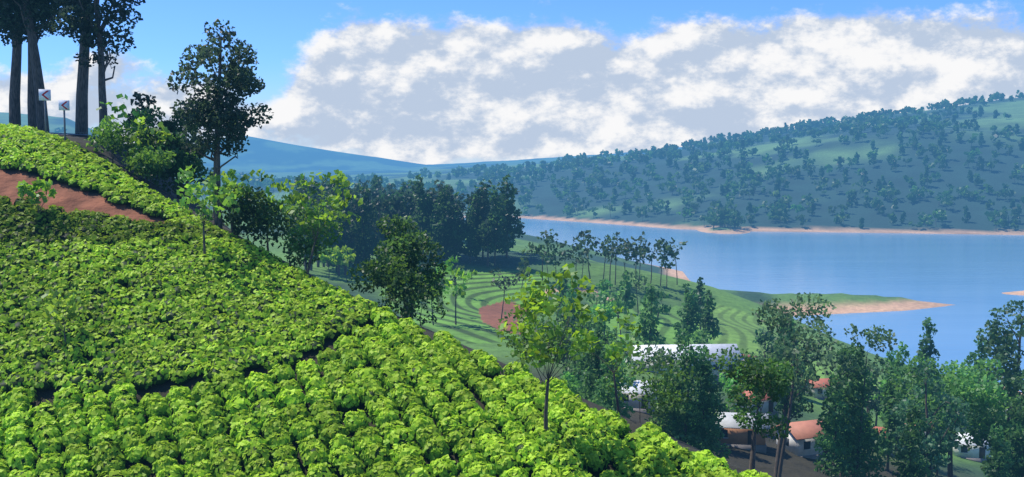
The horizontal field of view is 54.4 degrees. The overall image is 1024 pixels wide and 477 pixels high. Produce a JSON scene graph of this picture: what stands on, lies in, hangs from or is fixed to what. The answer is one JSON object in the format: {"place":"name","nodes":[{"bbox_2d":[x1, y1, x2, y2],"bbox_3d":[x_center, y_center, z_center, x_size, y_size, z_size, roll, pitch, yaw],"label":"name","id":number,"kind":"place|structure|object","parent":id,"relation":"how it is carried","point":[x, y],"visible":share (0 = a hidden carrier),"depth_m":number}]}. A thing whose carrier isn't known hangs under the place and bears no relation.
{"place":"outdoors","nodes":[
{"label":"outdoors","id":0,"kind":"place"},
{"bbox_2d":[49,131,91,135],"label":"guardrail","id":1,"kind":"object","parent":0,"point":[68,133],"depth_m":92.32},
{"bbox_2d":[0,98,1023,476],"bbox_3d":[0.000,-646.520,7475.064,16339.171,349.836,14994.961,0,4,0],"label":"terrain","id":2,"kind":"structure","parent":0,"point":[476,314],"depth_m":1178.75},
{"bbox_2d":[39,89,50,132],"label":"chevron sign","id":3,"kind":"object","parent":2,"relation":"on","point":[45,95],"visible":0.87,"depth_m":85.51},
{"bbox_2d":[58,100,69,140],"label":"chevron sign","id":4,"kind":"object","parent":2,"relation":"on","point":[64,105],"visible":0.87,"depth_m":84.08},
{"bbox_2d":[0,123,770,476],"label":"tea bushes","id":5,"kind":"object","parent":2,"relation":"on","point":[100,373],"visible":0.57,"depth_m":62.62},
{"bbox_2d":[0,0,793,469],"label":"spur tree","id":6,"kind":"object","parent":2,"relation":"on","point":[176,156],"depth_m":73.34},
{"bbox_2d":[285,174,535,324],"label":"forest tree","id":7,"kind":"object","parent":2,"relation":"on","point":[439,213],"depth_m":337.72},
{"bbox_2d":[54,90,1023,229],"bbox_3d":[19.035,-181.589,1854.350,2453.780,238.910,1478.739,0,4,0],"label":"hills","id":8,"kind":"structure","parent":2,"relation":"on","point":[746,138],"depth_m":1580.79},
{"bbox_2d":[615,380,656,413],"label":"house","id":9,"kind":"structure","parent":2,"relation":"on","point":[635,404],"depth_m":148.09},
{"bbox_2d":[624,344,756,383],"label":"building","id":10,"kind":"structure","parent":2,"relation":"on","point":[712,348],"depth_m":193.05},
{"bbox_2d":[714,412,770,453],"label":"house","id":11,"kind":"structure","parent":2,"relation":"on","point":[736,436],"depth_m":136.78},
{"bbox_2d":[736,390,778,418],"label":"house","id":12,"kind":"structure","parent":2,"relation":"on","point":[769,405],"depth_m":165.01},
{"bbox_2d":[531,206,1023,476],"bbox_3d":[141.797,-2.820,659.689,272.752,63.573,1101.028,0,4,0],"label":"valley tree","id":13,"kind":"object","parent":2,"relation":"on","point":[987,394],"depth_m":129.60},
{"bbox_2d":[773,419,832,460],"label":"house","id":14,"kind":"structure","parent":2,"relation":"on","point":[800,441],"depth_m":140.10},
{"bbox_2d":[805,378,837,399],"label":"house","id":15,"kind":"structure","parent":2,"relation":"on","point":[821,381],"depth_m":209.25},
{"bbox_2d":[872,426,895,455],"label":"house","id":16,"kind":"structure","parent":2,"relation":"on","point":[875,427],"depth_m":160.25},
{"bbox_2d":[953,433,990,461],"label":"house","id":17,"kind":"structure","parent":2,"relation":"on","point":[978,453],"depth_m":176.10},
{"bbox_2d":[0,0,1023,164],"label":"sky","id":18,"kind":"structure","parent":0,"point":[426,82]},
{"bbox_2d":[464,217,1023,391],"bbox_3d":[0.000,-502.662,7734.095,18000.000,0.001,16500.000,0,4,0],"label":"lake water","id":19,"kind":"structure","parent":0,"point":[971,278],"depth_m":753.38}
]}

